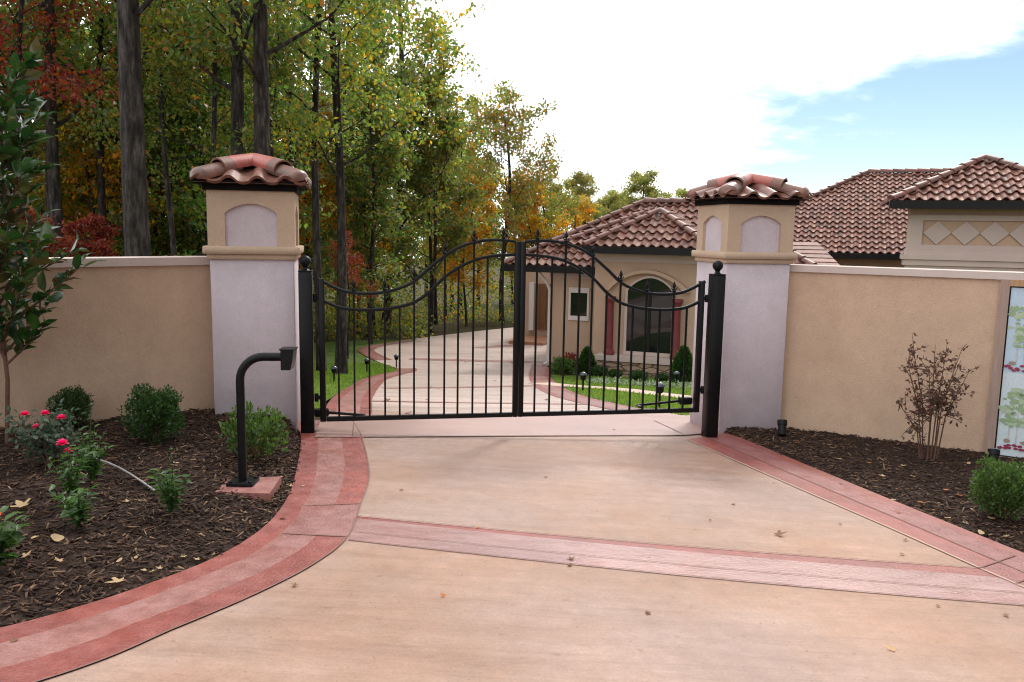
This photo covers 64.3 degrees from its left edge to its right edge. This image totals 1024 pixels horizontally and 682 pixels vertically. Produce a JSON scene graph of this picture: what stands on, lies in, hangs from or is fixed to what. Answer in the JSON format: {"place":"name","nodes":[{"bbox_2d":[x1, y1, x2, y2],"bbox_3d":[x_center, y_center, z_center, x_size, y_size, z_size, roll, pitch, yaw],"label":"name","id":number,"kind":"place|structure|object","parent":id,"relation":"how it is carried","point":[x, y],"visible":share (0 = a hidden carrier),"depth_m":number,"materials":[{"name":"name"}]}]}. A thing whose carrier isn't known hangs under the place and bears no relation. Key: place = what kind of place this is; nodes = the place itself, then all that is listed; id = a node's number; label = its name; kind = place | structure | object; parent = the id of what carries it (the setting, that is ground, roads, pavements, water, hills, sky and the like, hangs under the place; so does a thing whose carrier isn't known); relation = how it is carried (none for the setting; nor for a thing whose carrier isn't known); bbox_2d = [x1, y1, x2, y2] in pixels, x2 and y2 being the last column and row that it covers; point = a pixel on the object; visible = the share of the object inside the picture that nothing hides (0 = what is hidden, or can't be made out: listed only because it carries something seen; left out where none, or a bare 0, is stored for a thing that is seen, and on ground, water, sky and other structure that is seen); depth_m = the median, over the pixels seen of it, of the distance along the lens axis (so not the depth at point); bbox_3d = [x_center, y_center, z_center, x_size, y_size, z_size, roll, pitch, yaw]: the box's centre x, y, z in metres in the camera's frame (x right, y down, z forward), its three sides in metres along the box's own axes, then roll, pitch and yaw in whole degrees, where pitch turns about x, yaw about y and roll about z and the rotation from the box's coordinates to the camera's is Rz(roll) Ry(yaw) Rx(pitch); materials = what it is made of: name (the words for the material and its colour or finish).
{"place":"outdoors","nodes":[
{"label":"outdoors","id":0,"kind":"place"},
{"bbox_2d":[314,362,394,418],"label":"grass","id":1,"kind":"structure","parent":0,"point":[359,370],"depth_m":19.19,"materials":[{"name":"green plant"}]},
{"bbox_2d":[314,339,408,405],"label":"lawn beside driveway","id":2,"kind":"structure","parent":0,"point":[330,352],"depth_m":26.74,"materials":[{"name":"green plant"}]},
{"bbox_2d":[38,258,977,681],"bbox_3d":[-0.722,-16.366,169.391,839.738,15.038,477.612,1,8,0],"label":"ground","id":3,"kind":"structure","parent":0,"point":[452,326],"depth_m":43.52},
{"bbox_2d":[9,206,74,257],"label":"understory tree","id":4,"kind":"object","parent":3,"relation":"on","point":[51,251],"visible":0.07,"depth_m":13.40,"materials":[{"name":"red plant"}]},
{"bbox_2d":[0,0,84,245],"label":"understory tree","id":5,"kind":"object","parent":3,"relation":"on","point":[41,192],"visible":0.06,"depth_m":20.79,"materials":[{"name":"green plant"}]},
{"bbox_2d":[0,0,94,253],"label":"oak tree","id":6,"kind":"object","parent":3,"relation":"on","point":[62,146],"visible":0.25,"depth_m":19.29,"materials":[{"name":"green plant"}]},
{"bbox_2d":[0,0,101,66],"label":"slender tree","id":7,"kind":"object","parent":3,"relation":"on","point":[63,42],"visible":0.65,"depth_m":17.76,"materials":[{"name":"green plant"}]},
{"bbox_2d":[0,0,118,229],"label":"red maple","id":8,"kind":"object","parent":3,"relation":"on","point":[19,28],"visible":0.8,"depth_m":15.48,"materials":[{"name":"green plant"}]},
{"bbox_2d":[0,21,118,256],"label":"understory tree","id":9,"kind":"object","parent":3,"relation":"on","point":[28,152],"visible":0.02,"depth_m":23.03,"materials":[{"name":"orange plant"}]},
{"bbox_2d":[53,212,121,256],"bbox_3d":[-7.984,-0.703,15.452,1.432,3.474,1.714,-2,8,-24],"label":"shrub","id":10,"kind":"object","parent":3,"relation":"on","point":[102,247],"visible":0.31,"depth_m":15.10,"materials":[{"name":"red plant"}]},
{"bbox_2d":[0,0,177,246],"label":"slender tree","id":11,"kind":"object","parent":3,"relation":"on","point":[46,178],"visible":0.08,"depth_m":19.98,"materials":[{"name":"green plant"}]},
{"bbox_2d":[0,39,180,256],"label":"understory tree","id":12,"kind":"object","parent":3,"relation":"on","point":[85,169],"visible":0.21,"depth_m":21.09,"materials":[{"name":"green plant"}]},
{"bbox_2d":[3,0,198,254],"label":"slender tree","id":13,"kind":"object","parent":3,"relation":"on","point":[94,66],"visible":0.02,"depth_m":22.70,"materials":[{"name":"green plant"}]},
{"bbox_2d":[0,256,214,427],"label":"garden wall","id":14,"kind":"structure","parent":3,"relation":"on","point":[124,325],"depth_m":7.45,"materials":[{"name":"beige paint"}]},
{"bbox_2d":[0,0,221,256],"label":"oak tree","id":15,"kind":"object","parent":3,"relation":"on","point":[53,177],"visible":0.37,"depth_m":18.13,"materials":[{"name":"green plant"}]},
{"bbox_2d":[36,2,192,256],"bbox_3d":[-11.148,-6.511,23.753,5.673,15.046,5.733,7,10,37],"label":"slender tree","id":16,"kind":"object","parent":3,"relation":"on","point":[90,42],"visible":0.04,"depth_m":23.61,"materials":[{"name":"green plant"}]},
{"bbox_2d":[0,0,229,256],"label":"slender tree","id":17,"kind":"object","parent":3,"relation":"on","point":[101,198],"visible":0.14,"depth_m":20.48,"materials":[{"name":"green plant"}]},
{"bbox_2d":[116,0,153,256],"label":"oak tree","id":18,"kind":"object","parent":3,"relation":"on","point":[136,228],"visible":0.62,"depth_m":13.73,"materials":[{"name":"grey plant"}]},
{"bbox_2d":[61,7,210,256],"bbox_3d":[-10.091,-4.010,22.707,4.381,10.293,4.658,6,9,33],"label":"understory tree","id":19,"kind":"object","parent":3,"relation":"on","point":[154,216],"visible":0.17,"depth_m":22.07,"materials":[{"name":"green plant"}]},
{"bbox_2d":[38,0,246,256],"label":"slender tree","id":20,"kind":"object","parent":3,"relation":"on","point":[98,30],"visible":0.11,"depth_m":20.01,"materials":[{"name":"green plant"}]},
{"bbox_2d":[0,407,304,627],"bbox_3d":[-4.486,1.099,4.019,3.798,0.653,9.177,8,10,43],"label":"mulch bed","id":21,"kind":"object","parent":3,"relation":"on","point":[54,582],"visible":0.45,"depth_m":5.07,"materials":[{"name":"brown wood"}]},
{"bbox_2d":[0,506,30,564],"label":"leafy perennial","id":22,"kind":"object","parent":21,"relation":"on","point":[8,540],"visible":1,"depth_m":4.15,"materials":[{"name":"green plant"}]},
{"bbox_2d":[0,398,86,466],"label":"rose bush","id":23,"kind":"object","parent":21,"relation":"on","point":[46,436],"visible":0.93,"depth_m":5.83,"materials":[{"name":"green plant"}]},
{"bbox_2d":[0,37,104,443],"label":"magnolia tree","id":24,"kind":"object","parent":21,"relation":"on","point":[14,145],"visible":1,"depth_m":6.24,"materials":[{"name":"green plant"}]},
{"bbox_2d":[45,384,94,426],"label":"boxwood shrub","id":25,"kind":"object","parent":21,"relation":"on","point":[74,399],"visible":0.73,"depth_m":6.96,"materials":[{"name":"green plant"}]},
{"bbox_2d":[46,438,97,503],"bbox_3d":[-2.815,0.836,5.188,0.311,0.457,0.322,1,8,0],"label":"leafy perennial","id":26,"kind":"object","parent":21,"relation":"on","point":[71,482],"visible":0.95,"depth_m":5.16,"materials":[{"name":"green plant"}]},
{"bbox_2d":[48,484,98,526],"bbox_3d":[-2.586,0.987,4.749,0.288,0.280,0.330,1,8,0],"label":"leafy perennial","id":27,"kind":"object","parent":21,"relation":"on","point":[76,511],"visible":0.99,"depth_m":4.78,"materials":[{"name":"green plant"}]},
{"bbox_2d":[70,403,112,481],"bbox_3d":[-2.879,0.710,5.564,0.275,0.575,0.317,1,8,0],"label":"leafy perennial","id":28,"kind":"object","parent":21,"relation":"on","point":[93,471],"visible":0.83,"depth_m":5.57,"materials":[{"name":"green plant"}]},
{"bbox_2d":[115,383,186,444],"bbox_3d":[-2.951,0.600,6.729,0.514,0.557,0.509,2,8,9],"label":"boxwood shrub","id":29,"kind":"object","parent":21,"relation":"on","point":[148,406],"visible":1,"depth_m":6.64,"materials":[{"name":"green plant"}]},
{"bbox_2d":[144,447,191,512],"bbox_3d":[-2.165,0.892,5.144,0.290,0.450,0.305,-2,8,-19],"label":"leafy perennial","id":30,"kind":"object","parent":21,"relation":"on","point":[167,496],"visible":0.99,"depth_m":5.12,"materials":[{"name":"green plant"}]},
{"bbox_2d":[215,476,281,500],"bbox_3d":[-1.886,1.149,5.877,0.398,0.240,0.399,1,8,0],"label":"concrete pad","id":31,"kind":"object","parent":21,"relation":"on","point":[265,488],"visible":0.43,"depth_m":5.75,"materials":[{"name":"concrete"}]},
{"bbox_2d":[226,347,297,486],"bbox_3d":[-1.780,0.538,5.815,0.494,0.988,0.179,1,8,0],"label":"keypad post","id":32,"kind":"object","parent":31,"relation":"on","point":[286,356],"visible":1,"depth_m":5.78,"materials":[{"name":"black metal"}]},
{"bbox_2d":[218,400,290,462],"bbox_3d":[-2.088,0.740,6.639,0.600,0.498,0.569,1,8,0],"label":"azalea shrub","id":33,"kind":"object","parent":21,"relation":"on","point":[265,442],"visible":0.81,"depth_m":6.57,"materials":[{"name":"green plant"}]},
{"bbox_2d":[53,0,253,255],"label":"slender tree","id":34,"kind":"object","parent":3,"relation":"on","point":[166,162],"visible":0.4,"depth_m":18.42,"materials":[{"name":"green plant"}]},
{"bbox_2d":[90,0,313,163],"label":"slender tree","id":35,"kind":"object","parent":3,"relation":"on","point":[214,87],"visible":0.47,"depth_m":17.01,"materials":[{"name":"green plant"}]},
{"bbox_2d":[106,7,307,256],"bbox_3d":[-8.493,-3.785,22.129,4.510,9.966,4.242,5,9,29],"label":"understory tree","id":36,"kind":"object","parent":3,"relation":"on","point":[187,201],"visible":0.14,"depth_m":21.24,"materials":[{"name":"green plant"}]},
{"bbox_2d":[106,0,339,154],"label":"oak tree","id":37,"kind":"object","parent":3,"relation":"on","point":[236,87],"visible":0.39,"depth_m":16.41,"materials":[{"name":"green plant"}]},
{"bbox_2d":[141,1,319,167],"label":"slender tree","id":38,"kind":"object","parent":3,"relation":"on","point":[190,147],"visible":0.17,"depth_m":21.73,"materials":[{"name":"green plant"}]},
{"bbox_2d":[189,153,311,433],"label":"gate pillar","id":39,"kind":"structure","parent":3,"relation":"on","point":[253,249],"depth_m":7.86,"materials":[{"name":"paint"}]},
{"bbox_2d":[166,2,336,255],"bbox_3d":[-8.348,-4.725,25.851,4.826,11.339,5.132,-4,9,-33],"label":"understory tree","id":40,"kind":"object","parent":3,"relation":"on","point":[307,210],"visible":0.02,"depth_m":25.42,"materials":[{"name":"green plant"}]},
{"bbox_2d":[164,6,352,158],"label":"slender tree","id":41,"kind":"object","parent":3,"relation":"on","point":[292,94],"visible":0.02,"depth_m":28.10,"materials":[{"name":"green plant"}]},
{"bbox_2d":[155,0,382,156],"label":"slender tree","id":42,"kind":"object","parent":3,"relation":"on","point":[304,90],"visible":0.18,"depth_m":21.32,"materials":[{"name":"green plant"}]},
{"bbox_2d":[156,0,404,155],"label":"oak tree","id":43,"kind":"object","parent":3,"relation":"on","point":[260,68],"visible":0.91,"depth_m":15.42,"materials":[{"name":"green plant"}]},
{"bbox_2d":[207,0,375,194],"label":"slender tree","id":44,"kind":"object","parent":3,"relation":"on","point":[290,153],"visible":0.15,"depth_m":23.96,"materials":[{"name":"green plant"}]},
{"bbox_2d":[298,255,314,432],"bbox_3d":[-2.007,0.099,7.968,0.132,1.862,0.132,0,8,-11],"label":"gate post","id":45,"kind":"object","parent":3,"relation":"on","point":[306,335],"visible":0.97,"depth_m":7.90,"materials":[{"name":"black metal"}]},
{"bbox_2d":[313,228,520,421],"bbox_3d":[-0.932,-0.170,8.124,2.039,1.935,0.056,0,8,-11],"label":"gate leaf","id":46,"kind":"object","parent":45,"relation":"attached to","point":[320,297],"visible":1,"depth_m":8.14,"materials":[{"name":"black metal"}]},
{"bbox_2d":[246,0,382,268],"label":"slender tree","id":47,"kind":"object","parent":3,"relation":"on","point":[307,20],"visible":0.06,"depth_m":31.57,"materials":[{"name":"green plant"}]},
{"bbox_2d":[204,0,433,374],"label":"oak tree","id":48,"kind":"object","parent":3,"relation":"on","point":[361,43],"visible":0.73,"depth_m":19.19,"materials":[{"name":"green plant"}]},
{"bbox_2d":[198,0,442,370],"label":"slender tree","id":49,"kind":"object","parent":3,"relation":"on","point":[316,221],"visible":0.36,"depth_m":20.73,"materials":[{"name":"green plant"}]},
{"bbox_2d":[273,90,397,296],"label":"understory tree","id":50,"kind":"object","parent":3,"relation":"on","point":[328,197],"visible":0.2,"depth_m":30.58,"materials":[{"name":"green plant"}]},
{"bbox_2d":[164,255,513,341],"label":"undergrowth","id":51,"kind":"object","parent":3,"relation":"on","point":[331,311],"visible":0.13,"depth_m":38.28,"materials":[{"name":"green plant"}]},
{"bbox_2d":[280,0,419,201],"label":"slender tree","id":52,"kind":"object","parent":3,"relation":"on","point":[347,64],"visible":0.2,"depth_m":31.51,"materials":[{"name":"green plant"}]},
{"bbox_2d":[325,230,380,358],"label":"red maple","id":53,"kind":"object","parent":3,"relation":"on","point":[348,234],"visible":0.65,"depth_m":24.96,"materials":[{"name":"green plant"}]},
{"bbox_2d":[306,40,420,336],"bbox_3d":[-6.095,-5.990,33.574,4.665,12.243,4.617,0,8,-4],"label":"slender tree","id":54,"kind":"object","parent":3,"relation":"on","point":[410,128],"visible":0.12,"depth_m":32.56,"materials":[{"name":"green plant"}]},
{"bbox_2d":[299,91,428,333],"bbox_3d":[-6.593,-5.163,34.719,4.805,10.617,4.519,5,9,30],"label":"understory tree","id":55,"kind":"object","parent":3,"relation":"on","point":[361,225],"visible":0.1,"depth_m":34.12,"materials":[{"name":"green plant"}]},
{"bbox_2d":[307,0,436,335],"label":"slender tree","id":56,"kind":"object","parent":3,"relation":"on","point":[416,56],"visible":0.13,"depth_m":32.62,"materials":[{"name":"green plant"}]},
{"bbox_2d":[304,65,442,343],"bbox_3d":[-5.181,-4.596,29.757,4.724,10.439,4.443,2,8,5],"label":"understory tree","id":57,"kind":"object","parent":3,"relation":"on","point":[357,190],"visible":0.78,"depth_m":29.20,"materials":[{"name":"green plant"}]},
{"bbox_2d":[298,0,518,332],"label":"maple tree","id":58,"kind":"object","parent":3,"relation":"on","point":[432,35],"visible":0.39,"depth_m":33.94,"materials":[{"name":"green plant"}]},
{"bbox_2d":[376,63,494,332],"bbox_3d":[-3.618,-5.891,35.721,5.152,12.105,5.479,0,8,-11],"label":"understory tree","id":59,"kind":"object","parent":3,"relation":"on","point":[456,236],"visible":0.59,"depth_m":34.97,"materials":[{"name":"green plant"}]},
{"bbox_2d":[385,38,487,296],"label":"slender tree","id":60,"kind":"object","parent":3,"relation":"on","point":[428,215],"visible":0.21,"depth_m":36.08,"materials":[{"name":"green plant"}]},
{"bbox_2d":[404,86,483,324],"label":"slender tree","id":61,"kind":"object","parent":3,"relation":"on","point":[435,294],"visible":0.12,"depth_m":40.77,"materials":[{"name":"green plant"}]},
{"bbox_2d":[410,148,485,310],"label":"oak tree","id":62,"kind":"object","parent":3,"relation":"on","point":[420,260],"visible":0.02,"depth_m":51.84,"materials":[{"name":"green plant"}]},
{"bbox_2d":[415,139,482,318],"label":"understory tree","id":63,"kind":"object","parent":3,"relation":"on","point":[458,164],"visible":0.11,"depth_m":43.66,"materials":[{"name":"green plant"}]},
{"bbox_2d":[404,93,505,314],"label":"understory tree","id":64,"kind":"object","parent":3,"relation":"on","point":[468,157],"visible":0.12,"depth_m":46.90,"materials":[{"name":"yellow plant"}]},
{"bbox_2d":[421,173,502,326],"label":"understory tree","id":65,"kind":"object","parent":3,"relation":"on","point":[451,265],"visible":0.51,"depth_m":39.60,"materials":[{"name":"green plant"}]},
{"bbox_2d":[443,152,508,304],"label":"oak tree","id":66,"kind":"object","parent":3,"relation":"on","point":[496,250],"visible":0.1,"depth_m":59.12,"materials":[{"name":"green plant"}]},
{"bbox_2d":[366,327,610,412],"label":"driveway beyond gate","id":67,"kind":"structure","parent":3,"relation":"on","point":[465,367],"depth_m":19.60,"materials":[{"name":"beige concrete"}]},
{"bbox_2d":[326,340,639,413],"bbox_3d":[-1.543,0.419,20.425,6.816,2.231,23.102,1,8,-3],"label":"border strip","id":68,"kind":"object","parent":67,"relation":"on","point":[362,397],"visible":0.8,"depth_m":15.25,"materials":[{"name":"concrete"}]},
{"bbox_2d":[315,408,701,436],"bbox_3d":[0.794,1.005,9.569,6.380,0.532,2.225,-4,9,-32],"label":"gate apron","id":69,"kind":"object","parent":3,"relation":"on","point":[620,424],"visible":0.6,"depth_m":8.93,"materials":[{"name":"beige concrete"}]},
{"bbox_2d":[461,77,566,322],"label":"maple tree","id":70,"kind":"object","parent":3,"relation":"on","point":[496,117],"visible":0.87,"depth_m":41.66,"materials":[{"name":"green plant"}]},
{"bbox_2d":[498,169,573,278],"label":"understory tree","id":71,"kind":"object","parent":3,"relation":"on","point":[535,224],"visible":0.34,"depth_m":43.92,"materials":[{"name":"orange plant"}]},
{"bbox_2d":[505,156,586,272],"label":"maple tree","id":72,"kind":"object","parent":3,"relation":"on","point":[557,190],"visible":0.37,"depth_m":46.10,"materials":[{"name":"yellow plant"}]},
{"bbox_2d":[554,193,601,235],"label":"understory tree","id":73,"kind":"object","parent":3,"relation":"on","point":[586,210],"visible":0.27,"depth_m":53.89,"materials":[{"name":"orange plant"}]},
{"bbox_2d":[551,167,612,231],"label":"oak tree","id":74,"kind":"object","parent":3,"relation":"on","point":[581,178],"visible":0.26,"depth_m":62.06,"materials":[{"name":"green plant"}]},
{"bbox_2d":[594,189,629,213],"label":"oak tree","id":75,"kind":"object","parent":3,"relation":"on","point":[608,199],"visible":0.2,"depth_m":64.78,"materials":[{"name":"green plant"}]},
{"bbox_2d":[611,165,663,207],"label":"oak tree","id":76,"kind":"object","parent":3,"relation":"on","point":[647,178],"visible":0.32,"depth_m":66.78,"materials":[{"name":"green plant"}]},
{"bbox_2d":[701,261,725,437],"bbox_3d":[2.183,0.149,8.833,0.141,2.035,0.141,0,8,-11],"label":"gate post","id":77,"kind":"object","parent":3,"relation":"on","point":[713,346],"visible":0.98,"depth_m":8.78,"materials":[{"name":"black metal"}]},
{"bbox_2d":[518,229,708,416],"bbox_3d":[1.078,-0.186,8.497,2.039,1.935,0.056,0,8,-11],"label":"gate leaf","id":78,"kind":"object","parent":77,"relation":"attached to","point":[702,299],"visible":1,"depth_m":8.49,"materials":[{"name":"black metal"}]},
{"bbox_2d":[685,172,811,432],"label":"gate pillar","id":79,"kind":"structure","parent":3,"relation":"on","point":[745,228],"depth_m":9.19,"materials":[{"name":"paint"}]},
{"bbox_2d":[500,154,1023,377],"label":"tiled house","id":80,"kind":"structure","parent":3,"relation":"on","point":[968,215],"depth_m":22.11,"materials":[{"name":"tile"}]},
{"bbox_2d":[537,284,550,329],"bbox_3d":[1.321,-1.362,32.571,0.785,1.844,0.105,4,8,21],"label":"wooden door","id":81,"kind":"structure","parent":80,"relation":"in","point":[542,304],"depth_m":32.57,"materials":[{"name":"brown wood"}]},
{"bbox_2d":[568,287,589,320],"bbox_3d":[1.948,-1.075,23.640,0.616,0.952,0.110,4,8,21],"label":"small window","id":82,"kind":"structure","parent":80,"relation":"in","point":[573,291],"depth_m":23.61,"materials":[{"name":"white glass"}]},
{"bbox_2d":[623,276,675,357],"bbox_3d":[3.706,-0.670,21.991,1.354,2.172,0.070,4,8,21],"label":"arched window","id":83,"kind":"structure","parent":80,"relation":"in","point":[656,284],"depth_m":22.00,"materials":[{"name":"black glass"}]},
{"bbox_2d":[723,426,1023,552],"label":"mulch bed","id":84,"kind":"object","parent":3,"relation":"on","point":[942,483],"visible":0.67,"depth_m":7.71,"materials":[{"name":"brown wood"}]},
{"bbox_2d":[896,332,978,460],"bbox_3d":[4.150,0.579,7.977,0.800,1.293,0.462,3,8,12],"label":"crape myrtle","id":85,"kind":"object","parent":84,"relation":"on","point":[939,402],"visible":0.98,"depth_m":7.99,"materials":[{"name":"brown plant"}]},
{"bbox_2d":[968,452,1023,519],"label":"boxwood shrub","id":86,"kind":"object","parent":84,"relation":"on","point":[1006,489],"visible":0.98,"depth_m":6.11,"materials":[{"name":"green plant"}]},
{"bbox_2d":[780,264,1023,451],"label":"garden wall","id":87,"kind":"structure","parent":3,"relation":"on","point":[850,330],"depth_m":8.89,"materials":[{"name":"beige paint"}]},
{"bbox_2d":[984,279,1023,458],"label":"picture board","id":88,"kind":"object","parent":87,"relation":"attached to","point":[1007,431],"visible":0.97,"depth_m":8.27,"materials":[{"name":"grey wood"}]},
{"bbox_2d":[0,0,1023,259],"label":"sky","id":89,"kind":"structure","parent":0,"point":[815,95],"materials":[{"name":"white"}]},
{"bbox_2d":[41,410,1023,681],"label":"driveway","id":90,"kind":"structure","parent":0,"point":[347,610],"depth_m":4.26,"materials":[{"name":"beige concrete"}]},
{"bbox_2d":[0,420,1023,681],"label":"border strip","id":91,"kind":"object","parent":90,"relation":"on","point":[332,472],"visible":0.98,"depth_m":4.86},
{"bbox_2d":[33,423,1023,681],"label":"joint lines","id":92,"kind":"object","parent":91,"relation":"on","point":[555,561],"visible":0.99,"depth_m":4.91,"materials":[{"name":"concrete"}]},
{"bbox_2d":[348,516,1023,605],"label":"cross band","id":93,"kind":"object","parent":90,"relation":"on","point":[917,575],"visible":1,"depth_m":4.95,"materials":[{"name":"pink concrete"}]},
{"bbox_2d":[687,439,1023,586],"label":"edge line","id":94,"kind":"object","parent":90,"relation":"on","point":[870,519],"visible":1,"depth_m":5.95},
{"bbox_2d":[533,382,690,397],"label":"garden path","id":95,"kind":"structure","parent":0,"point":[614,388],"depth_m":16.18,"materials":[{"name":"beige concrete"}]},
{"bbox_2d":[551,375,691,414],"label":"lawn","id":96,"kind":"structure","parent":0,"point":[614,392],"depth_m":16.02,"materials":[{"name":"green plant"}]},
{"bbox_2d":[547,355,578,375],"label":"foundation shrub","id":97,"kind":"object","parent":96,"relation":"on","point":[569,366],"visible":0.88,"depth_m":20.90,"materials":[{"name":"green plant"}]},
{"bbox_2d":[575,346,596,375],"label":"conical evergreen","id":98,"kind":"object","parent":96,"relation":"on","point":[583,364],"visible":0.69,"depth_m":21.07,"materials":[{"name":"green plant"}]},
{"bbox_2d":[585,376,691,388],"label":"groundcover","id":99,"kind":"object","parent":96,"relation":"on","point":[635,383],"visible":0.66,"depth_m":17.42,"materials":[{"name":"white plant"}]},
{"bbox_2d":[668,345,692,381],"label":"conical evergreen","id":100,"kind":"object","parent":96,"relation":"on","point":[677,363],"visible":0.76,"depth_m":18.72,"materials":[{"name":"green plant"}]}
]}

